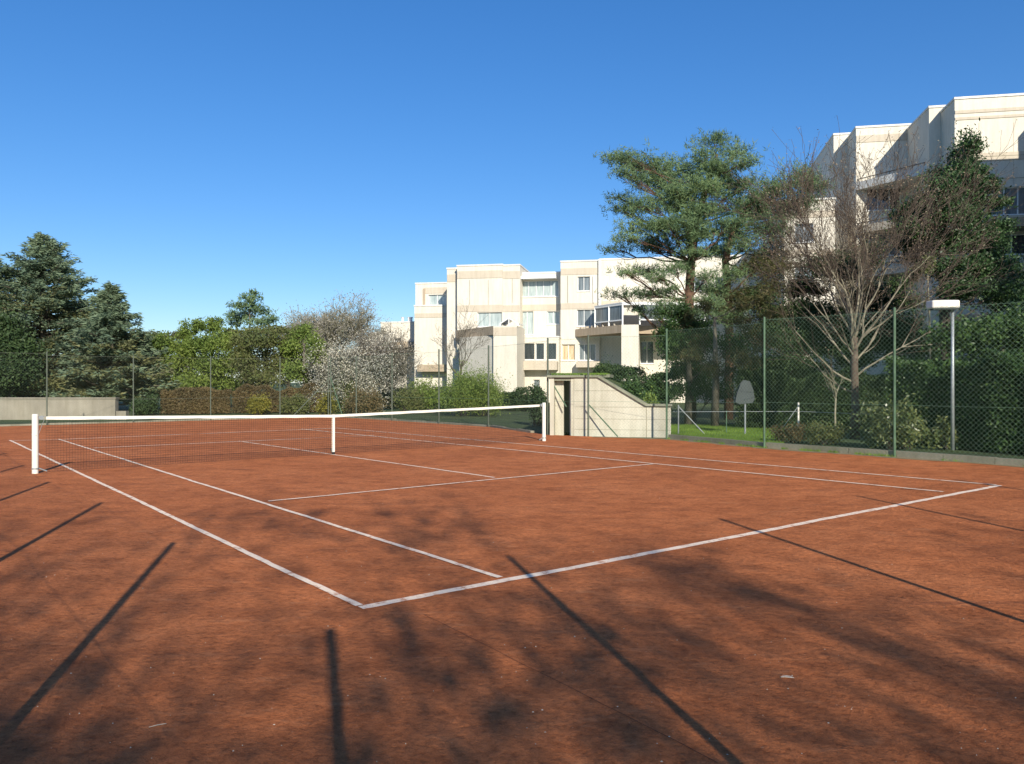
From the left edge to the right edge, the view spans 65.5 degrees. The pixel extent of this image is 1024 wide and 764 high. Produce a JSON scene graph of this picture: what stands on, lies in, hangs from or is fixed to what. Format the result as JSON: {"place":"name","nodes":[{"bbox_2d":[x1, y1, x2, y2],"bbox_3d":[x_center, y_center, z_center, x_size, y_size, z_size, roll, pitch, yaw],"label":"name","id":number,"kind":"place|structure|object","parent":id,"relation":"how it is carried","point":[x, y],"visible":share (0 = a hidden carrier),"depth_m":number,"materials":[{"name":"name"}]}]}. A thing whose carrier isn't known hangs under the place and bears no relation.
{"place":"outdoors","nodes":[
{"label":"outdoors","id":0,"kind":"place"},
{"bbox_2d":[0,397,128,419],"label":"wall","id":1,"kind":"structure","parent":0,"point":[36,402],"depth_m":36.00,"materials":[{"name":"white concrete"}]},
{"bbox_2d":[138,329,188,404],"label":"broadleaf tree","id":2,"kind":"object","parent":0,"point":[160,341],"visible":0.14,"depth_m":49.03,"materials":[{"name":"green plant"}]},
{"bbox_2d":[0,383,1023,458],"bbox_3d":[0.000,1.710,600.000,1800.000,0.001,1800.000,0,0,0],"label":"ground","id":3,"kind":"structure","parent":0,"point":[674,412],"depth_m":36.29,"materials":[{"name":"green plant"}]},
{"bbox_2d":[0,252,48,396],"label":"blue cedar","id":4,"kind":"object","parent":3,"relation":"on","point":[1,277],"visible":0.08,"depth_m":47.05,"materials":[{"name":"grey plant"}]},
{"bbox_2d":[0,298,58,396],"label":"dense tree","id":5,"kind":"object","parent":3,"relation":"on","point":[17,343],"visible":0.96,"depth_m":41.94,"materials":[{"name":"green plant"}]},
{"bbox_2d":[0,231,106,396],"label":"blue cedar","id":6,"kind":"object","parent":3,"relation":"on","point":[49,265],"visible":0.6,"depth_m":46.85,"materials":[{"name":"grey plant"}]},
{"bbox_2d":[33,280,182,404],"bbox_3d":[-22.901,-2.026,45.256,7.481,7.412,6.705,0,0,-30],"label":"blue cedar","id":7,"kind":"object","parent":3,"relation":"on","point":[105,329],"visible":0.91,"depth_m":44.30,"materials":[{"name":"grey plant"}]},
{"bbox_2d":[0,418,267,425],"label":"kerb","id":8,"kind":"structure","parent":3,"relation":"on","point":[122,422],"depth_m":32.61,"materials":[{"name":"concrete"}]},
{"bbox_2d":[126,389,165,414],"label":"bush","id":9,"kind":"object","parent":3,"relation":"on","point":[140,403],"visible":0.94,"depth_m":40.91,"materials":[{"name":"green plant"}]},
{"bbox_2d":[0,352,329,424],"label":"chain link fence","id":10,"kind":"object","parent":3,"relation":"on","point":[47,395],"visible":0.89,"depth_m":33.67,"materials":[{"name":"green metal"}]},
{"bbox_2d":[160,386,231,413],"bbox_3d":[-16.816,0.948,42.484,3.599,1.512,1.612,0,0,-17],"label":"hedge","id":11,"kind":"object","parent":3,"relation":"on","point":[197,403],"visible":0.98,"depth_m":41.90,"materials":[{"name":"brown plant"}]},
{"bbox_2d":[157,315,249,394],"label":"broadleaf tree","id":12,"kind":"object","parent":3,"relation":"on","point":[190,345],"visible":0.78,"depth_m":48.31,"materials":[{"name":"green plant"}]},
{"bbox_2d":[148,323,313,387],"bbox_3d":[-21.242,-1.331,58.514,13.433,6.114,4.855,0,0,0],"label":"dense tree","id":13,"kind":"object","parent":3,"relation":"on","point":[279,327],"visible":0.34,"depth_m":57.97,"materials":[{"name":"green plant"}]},
{"bbox_2d":[223,287,282,328],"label":"pine tree","id":14,"kind":"object","parent":3,"relation":"on","point":[246,316],"visible":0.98,"depth_m":74.88,"materials":[{"name":"green plant"}]},
{"bbox_2d":[240,392,273,414],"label":"bush","id":15,"kind":"object","parent":3,"relation":"on","point":[262,403],"visible":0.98,"depth_m":41.30,"materials":[{"name":"yellow plant"}]},
{"bbox_2d":[219,323,299,390],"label":"dense tree","id":16,"kind":"object","parent":3,"relation":"on","point":[246,344],"visible":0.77,"depth_m":45.85,"materials":[{"name":"green plant"}]},
{"bbox_2d":[230,382,321,412],"bbox_3d":[-13.067,0.840,44.214,4.944,1.725,1.643,0,0,-20],"label":"hedge","id":17,"kind":"object","parent":3,"relation":"on","point":[238,397],"visible":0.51,"depth_m":43.58,"materials":[{"name":"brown plant"}]},
{"bbox_2d":[274,390,312,413],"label":"bush","id":18,"kind":"object","parent":3,"relation":"on","point":[299,399],"visible":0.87,"depth_m":41.99,"materials":[{"name":"green plant"}]},
{"bbox_2d":[273,321,329,390],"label":"broadleaf tree","id":19,"kind":"object","parent":3,"relation":"on","point":[293,345],"visible":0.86,"depth_m":45.60,"materials":[{"name":"green plant"}]},
{"bbox_2d":[275,303,345,359],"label":"bare tree","id":20,"kind":"object","parent":3,"relation":"on","point":[298,316],"visible":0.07,"depth_m":74.43,"materials":[{"name":"brown plant"}]},
{"bbox_2d":[311,392,338,414],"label":"bush","id":21,"kind":"object","parent":3,"relation":"on","point":[320,408],"visible":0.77,"depth_m":40.53,"materials":[{"name":"yellow plant"}]},
{"bbox_2d":[282,289,396,352],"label":"bare tree","id":22,"kind":"object","parent":3,"relation":"on","point":[334,326],"visible":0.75,"depth_m":70.67,"materials":[{"name":"grey plant"}]},
{"bbox_2d":[329,374,355,411],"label":"bush","id":23,"kind":"object","parent":3,"relation":"on","point":[345,391],"visible":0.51,"depth_m":44.12,"materials":[{"name":"green plant"}]},
{"bbox_2d":[292,326,406,412],"bbox_3d":[-9.084,-0.140,46.532,6.437,6.106,8.152,0,0,28],"label":"blossom tree","id":24,"kind":"object","parent":3,"relation":"on","point":[322,373],"visible":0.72,"depth_m":44.53,"materials":[{"name":"grey plant"}]},
{"bbox_2d":[342,381,387,413],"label":"bush","id":25,"kind":"object","parent":3,"relation":"on","point":[375,401],"visible":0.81,"depth_m":42.28,"materials":[{"name":"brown plant"}]},
{"bbox_2d":[340,314,437,410],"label":"bare tree","id":26,"kind":"object","parent":3,"relation":"on","point":[402,372],"visible":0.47,"depth_m":46.39,"materials":[{"name":"grey plant"}]},
{"bbox_2d":[389,380,428,411],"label":"bush","id":27,"kind":"object","parent":3,"relation":"on","point":[407,402],"visible":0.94,"depth_m":42.73,"materials":[{"name":"green plant"}]},
{"bbox_2d":[407,368,445,409],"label":"bush","id":28,"kind":"object","parent":3,"relation":"on","point":[431,397],"visible":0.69,"depth_m":43.94,"materials":[{"name":"green plant"}]},
{"bbox_2d":[344,416,533,432],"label":"kerb","id":29,"kind":"structure","parent":3,"relation":"on","point":[521,430],"depth_m":31.57,"materials":[{"name":"concrete"}]},
{"bbox_2d":[379,386,531,410],"bbox_3d":[-3.570,0.956,49.469,11.085,1.519,2.022,0,0,27],"label":"hedge","id":30,"kind":"object","parent":3,"relation":"on","point":[522,391],"visible":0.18,"depth_m":47.10,"materials":[{"name":"green plant"}]},
{"bbox_2d":[426,299,492,378],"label":"bare tree","id":31,"kind":"object","parent":3,"relation":"on","point":[459,339],"visible":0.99,"depth_m":57.92,"materials":[{"name":"brown plant"}]},
{"bbox_2d":[432,357,512,415],"bbox_3d":[-1.744,-0.052,39.766,4.356,3.515,4.008,0,0,0],"label":"bush","id":32,"kind":"object","parent":3,"relation":"on","point":[482,398],"visible":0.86,"depth_m":39.36,"materials":[{"name":"green plant"}]},
{"bbox_2d":[0,417,1023,763],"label":"clay court","id":33,"kind":"object","parent":3,"relation":"on","point":[908,619],"visible":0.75,"depth_m":6.04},
{"bbox_2d":[31,414,46,473],"bbox_3d":[-8.719,1.160,14.668,0.123,1.140,0.257,0,0,34],"label":"net post","id":34,"kind":"object","parent":33,"relation":"on","point":[35,468],"visible":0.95,"depth_m":14.57,"materials":[{"name":"white metal"}]},
{"bbox_2d":[46,405,539,471],"bbox_3d":[-3.923,1.159,18.649,12.243,1.042,0.060,0,0,-40],"label":"tennis net","id":35,"kind":"object","parent":33,"relation":"on","point":[213,417],"visible":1,"depth_m":17.22,"materials":[{"name":"black fabric"}]},
{"bbox_2d":[9,428,1001,608],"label":"court lines","id":36,"kind":"object","parent":33,"relation":"on","point":[324,588],"visible":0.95,"depth_m":8.92,"materials":[{"name":"paint"}]},
{"bbox_2d":[24,472,1015,761],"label":"clay crumbs","id":37,"kind":"object","parent":33,"relation":"on","point":[526,680],"visible":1,"depth_m":4.34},
{"bbox_2d":[539,403,545,440],"bbox_3d":[0.853,1.160,22.655,0.256,1.140,0.123,0,0,-23],"label":"net post","id":38,"kind":"object","parent":33,"relation":"on","point":[543,411],"visible":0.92,"depth_m":22.63,"materials":[{"name":"white metal"}]},
{"bbox_2d":[424,614,715,761],"bbox_3d":[0.139,1.677,4.628,0.014,0.001,2.714,0,0,-35],"label":"clay seam","id":39,"kind":"object","parent":33,"relation":"on","point":[584,694],"visible":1,"depth_m":4.20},
{"bbox_2d":[593,436,1023,466],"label":"dirt edge","id":40,"kind":"object","parent":33,"relation":"on","point":[825,452],"visible":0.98,"depth_m":18.92,"materials":[{"name":"brown soil"}]},
{"bbox_2d":[664,438,962,461],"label":"fence weeds","id":41,"kind":"object","parent":40,"relation":"on","point":[859,453],"visible":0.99,"depth_m":19.33,"materials":[{"name":"green plant"}]},
{"bbox_2d":[527,381,549,425],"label":"bush","id":42,"kind":"object","parent":3,"relation":"on","point":[538,396],"visible":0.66,"depth_m":30.84,"materials":[{"name":"green plant"}]},
{"bbox_2d":[371,254,743,402],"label":"apartment building","id":43,"kind":"structure","parent":3,"relation":"on","point":[519,305],"depth_m":67.12,"materials":[{"name":"beige concrete"}]},
{"bbox_2d":[429,295,445,304],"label":"window","id":44,"kind":"structure","parent":43,"relation":"in","point":[433,299],"depth_m":74.59,"materials":[{"name":"white glass"}]},
{"bbox_2d":[478,312,501,326],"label":"window","id":45,"kind":"structure","parent":43,"relation":"in","point":[487,318],"depth_m":68.55,"materials":[{"name":"white glass"}]},
{"bbox_2d":[523,311,532,334],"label":"window","id":46,"kind":"structure","parent":43,"relation":"in","point":[527,315],"depth_m":69.24,"materials":[{"name":"white glass"}]},
{"bbox_2d":[525,343,534,360],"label":"window","id":47,"kind":"structure","parent":43,"relation":"in","point":[530,349],"depth_m":66.68,"materials":[{"name":"grey glass"}]},
{"bbox_2d":[535,343,544,360],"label":"window","id":48,"kind":"structure","parent":43,"relation":"in","point":[538,353],"depth_m":66.52,"materials":[{"name":"grey glass"}]},
{"bbox_2d":[522,280,558,297],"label":"window","id":49,"kind":"structure","parent":43,"relation":"in","point":[549,288],"depth_m":69.05,"materials":[{"name":"white glass"}]},
{"bbox_2d":[546,343,556,360],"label":"window","id":50,"kind":"structure","parent":43,"relation":"in","point":[552,356],"depth_m":66.32,"materials":[{"name":"grey glass"}]},
{"bbox_2d":[547,311,559,324],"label":"window","id":51,"kind":"structure","parent":43,"relation":"in","point":[552,316],"depth_m":68.81,"materials":[{"name":"white glass"}]},
{"bbox_2d":[561,344,575,360],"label":"window","id":52,"kind":"structure","parent":43,"relation":"in","point":[565,349],"depth_m":67.37,"materials":[{"name":"beige glass"}]},
{"bbox_2d":[577,277,589,291],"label":"window","id":53,"kind":"structure","parent":43,"relation":"in","point":[583,282],"depth_m":67.14,"materials":[{"name":"grey glass"}]},
{"bbox_2d":[576,310,597,326],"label":"window","id":54,"kind":"structure","parent":43,"relation":"in","point":[584,317],"depth_m":67.12,"materials":[{"name":"grey glass"}]},
{"bbox_2d":[578,344,595,360],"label":"window","id":55,"kind":"structure","parent":43,"relation":"in","point":[582,351],"depth_m":67.06,"materials":[{"name":"grey glass"}]},
{"bbox_2d":[640,341,653,363],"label":"window","id":56,"kind":"structure","parent":43,"relation":"in","point":[644,353],"depth_m":66.57,"materials":[{"name":"grey glass"}]},
{"bbox_2d":[546,379,639,429],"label":"grass bank","id":57,"kind":"structure","parent":3,"relation":"on","point":[616,383],"depth_m":29.70,"materials":[{"name":"plant"}]},
{"bbox_2d":[621,368,660,400],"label":"bush","id":58,"kind":"object","parent":57,"relation":"on","point":[636,391],"visible":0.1,"depth_m":28.94,"materials":[{"name":"green plant"}]},
{"bbox_2d":[547,374,671,437],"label":"concrete shed","id":59,"kind":"structure","parent":3,"relation":"on","point":[648,416],"depth_m":24.83,"materials":[{"name":"white paint"}]},
{"bbox_2d":[590,362,675,410],"bbox_3d":[4.956,0.438,32.741,3.388,2.538,2.571,0,0,29],"label":"hedge","id":60,"kind":"object","parent":3,"relation":"on","point":[619,371],"visible":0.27,"depth_m":32.02,"materials":[{"name":"green plant"}]},
{"bbox_2d":[639,386,663,403],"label":"bush","id":61,"kind":"object","parent":3,"relation":"on","point":[649,398],"visible":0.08,"depth_m":27.41,"materials":[{"name":"green plant"}]},
{"bbox_2d":[330,301,1023,462],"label":"chain link fence","id":62,"kind":"object","parent":3,"relation":"on","point":[763,381],"visible":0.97,"depth_m":20.16,"materials":[{"name":"green metal"}]},
{"bbox_2d":[592,127,784,420],"bbox_3d":[7.748,-4.756,34.258,8.699,12.878,6.419,0,0,0],"label":"pine tree","id":63,"kind":"object","parent":3,"relation":"on","point":[691,221],"visible":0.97,"depth_m":33.31,"materials":[{"name":"green plant"}]},
{"bbox_2d":[644,297,755,424],"bbox_3d":[7.652,-0.817,31.790,5.075,5.084,4.214,0,0,0],"label":"dense tree","id":64,"kind":"object","parent":3,"relation":"on","point":[677,313],"visible":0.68,"depth_m":31.34,"materials":[{"name":"green plant"}]},
{"bbox_2d":[671,423,784,442],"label":"lawn grass","id":65,"kind":"structure","parent":3,"relation":"on","point":[729,432],"depth_m":26.04,"materials":[{"name":"green plant"}]},
{"bbox_2d":[669,282,797,425],"bbox_3d":[8.241,-1.164,30.100,4.777,5.697,4.306,0,0,0],"label":"conifer","id":66,"kind":"object","parent":3,"relation":"on","point":[707,309],"visible":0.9,"depth_m":29.86,"materials":[{"name":"green plant"}]},
{"bbox_2d":[734,380,754,433],"bbox_3d":[7.439,0.808,25.460,0.622,1.744,0.120,0,0,0],"label":"grey board","id":67,"kind":"object","parent":3,"relation":"on","point":[743,393],"visible":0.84,"depth_m":25.40,"materials":[{"name":"grey metal"}]},
{"bbox_2d":[683,154,838,418],"bbox_3d":[11.390,-4.134,36.205,6.858,11.634,6.344,0,0,0],"label":"pine tree","id":68,"kind":"object","parent":3,"relation":"on","point":[728,268],"visible":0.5,"depth_m":35.39,"materials":[{"name":"green plant"}]},
{"bbox_2d":[678,405,850,433],"bbox_3d":[8.407,1.205,25.521,6.410,0.950,1.161,0,0,8],"label":"wire fence","id":69,"kind":"object","parent":3,"relation":"on","point":[735,411],"visible":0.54,"depth_m":25.74,"materials":[{"name":"grey metal"}]},
{"bbox_2d":[760,421,807,443],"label":"bush","id":70,"kind":"object","parent":3,"relation":"on","point":[789,431],"visible":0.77,"depth_m":22.02,"materials":[{"name":"green plant"}]},
{"bbox_2d":[784,403,798,425],"bbox_3d":[9.064,1.175,26.000,0.647,1.009,0.057,0,0,0],"label":"wire post","id":71,"kind":"object","parent":3,"relation":"on","point":[797,408],"visible":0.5,"depth_m":25.99,"materials":[{"name":"white metal"}]},
{"bbox_2d":[800,419,850,444],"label":"bush","id":72,"kind":"object","parent":3,"relation":"on","point":[810,429],"visible":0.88,"depth_m":21.40,"materials":[{"name":"green plant"}]},
{"bbox_2d":[734,366,920,429],"bbox_3d":[11.514,0.560,28.221,7.001,2.299,1.854,0,0,22],"label":"hedge","id":73,"kind":"object","parent":3,"relation":"on","point":[793,391],"visible":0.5,"depth_m":28.08,"materials":[{"name":"green plant"}]},
{"bbox_2d":[822,367,842,442],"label":"sapling","id":74,"kind":"object","parent":3,"relation":"on","point":[835,396],"visible":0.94,"depth_m":21.88,"materials":[{"name":"brown plant"}]},
{"bbox_2d":[719,235,960,387],"bbox_3d":[14.325,-2.530,36.386,10.784,8.551,7.448,0,0,0],"label":"dense tree","id":75,"kind":"object","parent":3,"relation":"on","point":[804,333],"visible":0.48,"depth_m":35.09,"materials":[{"name":"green plant"}]},
{"bbox_2d":[668,434,1023,465],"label":"kerb","id":76,"kind":"structure","parent":3,"relation":"on","point":[939,456],"depth_m":18.30,"materials":[{"name":"concrete"}]},
{"bbox_2d":[691,117,1023,438],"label":"bare tree","id":77,"kind":"object","parent":3,"relation":"on","point":[862,269],"visible":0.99,"depth_m":23.62,"materials":[{"name":"brown plant"}]},
{"bbox_2d":[740,93,1023,383],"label":"apartment building","id":78,"kind":"structure","parent":3,"relation":"on","point":[997,114],"depth_m":48.83,"materials":[{"name":"white paint"}]},
{"bbox_2d":[795,224,812,242],"bbox_3d":[19.264,-9.802,52.532,1.271,1.293,0.270,0,0,11],"label":"window","id":79,"kind":"structure","parent":78,"relation":"in","point":[798,224],"depth_m":52.65,"materials":[{"name":"grey glass"}]},
{"bbox_2d":[867,189,900,210],"bbox_3d":[24.371,-12.119,52.178,2.223,1.813,0.270,0,0,11],"label":"window","id":80,"kind":"structure","parent":78,"relation":"in","point":[888,194],"depth_m":52.27,"materials":[{"name":"grey glass"}]},
{"bbox_2d":[867,234,900,255],"bbox_3d":[24.371,-8.963,52.178,2.223,1.462,0.270,0,0,11],"label":"window","id":81,"kind":"structure","parent":78,"relation":"in","point":[891,254],"depth_m":52.22,"materials":[{"name":"grey glass"}]},
{"bbox_2d":[991,187,1023,215],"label":"window","id":82,"kind":"structure","parent":78,"relation":"in","point":[1019,199],"depth_m":44.83,"materials":[{"name":"grey glass"}]},
{"bbox_2d":[1001,234,1023,255],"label":"window","id":83,"kind":"structure","parent":78,"relation":"in","point":[1019,239],"depth_m":44.81,"materials":[{"name":"grey glass"}]},
{"bbox_2d":[848,390,929,449],"bbox_3d":[9.706,0.938,20.242,2.005,1.579,1.737,0,0,0],"label":"laurel bush","id":84,"kind":"object","parent":3,"relation":"on","point":[905,423],"visible":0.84,"depth_m":19.99,"materials":[{"name":"green plant"}]},
{"bbox_2d":[906,254,937,358],"bbox_3d":[14.034,-1.361,27.221,1.065,6.084,0.819,0,0,0],"label":"climbing plant","id":85,"kind":"object","parent":3,"relation":"on","point":[926,270],"visible":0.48,"depth_m":27.15,"materials":[{"name":"green plant"}]},
{"bbox_2d":[911,414,960,449],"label":"laurel bush","id":86,"kind":"object","parent":3,"relation":"on","point":[931,439],"visible":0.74,"depth_m":19.98,"materials":[{"name":"green plant"}]},
{"bbox_2d":[926,300,959,449],"bbox_3d":[10.611,-0.162,19.590,0.644,3.683,0.420,0,0,0],"label":"street lamp","id":87,"kind":"object","parent":3,"relation":"on","point":[944,304],"visible":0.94,"depth_m":19.56,"materials":[{"name":"grey metal"}]},
{"bbox_2d":[879,345,1023,453],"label":"hedge","id":88,"kind":"object","parent":3,"relation":"on","point":[929,376],"visible":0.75,"depth_m":19.65,"materials":[{"name":"green plant"}]},
{"bbox_2d":[881,117,1023,361],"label":"evergreen tree","id":89,"kind":"object","parent":3,"relation":"on","point":[1004,225],"visible":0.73,"depth_m":28.76,"materials":[{"name":"green plant"}]},
{"bbox_2d":[917,295,1023,374],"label":"dense tree","id":90,"kind":"object","parent":3,"relation":"on","point":[959,340],"visible":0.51,"depth_m":21.07,"materials":[{"name":"green plant"}]},
{"bbox_2d":[0,0,1023,382],"label":"sky","id":91,"kind":"structure","parent":0,"point":[194,156],"materials":[{"name":"blue"}]},
{"bbox_2d":[551,372,608,374],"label":"roof grass","id":92,"kind":"structure","parent":0,"point":[570,373],"depth_m":25.29,"materials":[{"name":"green plant"}]}
]}

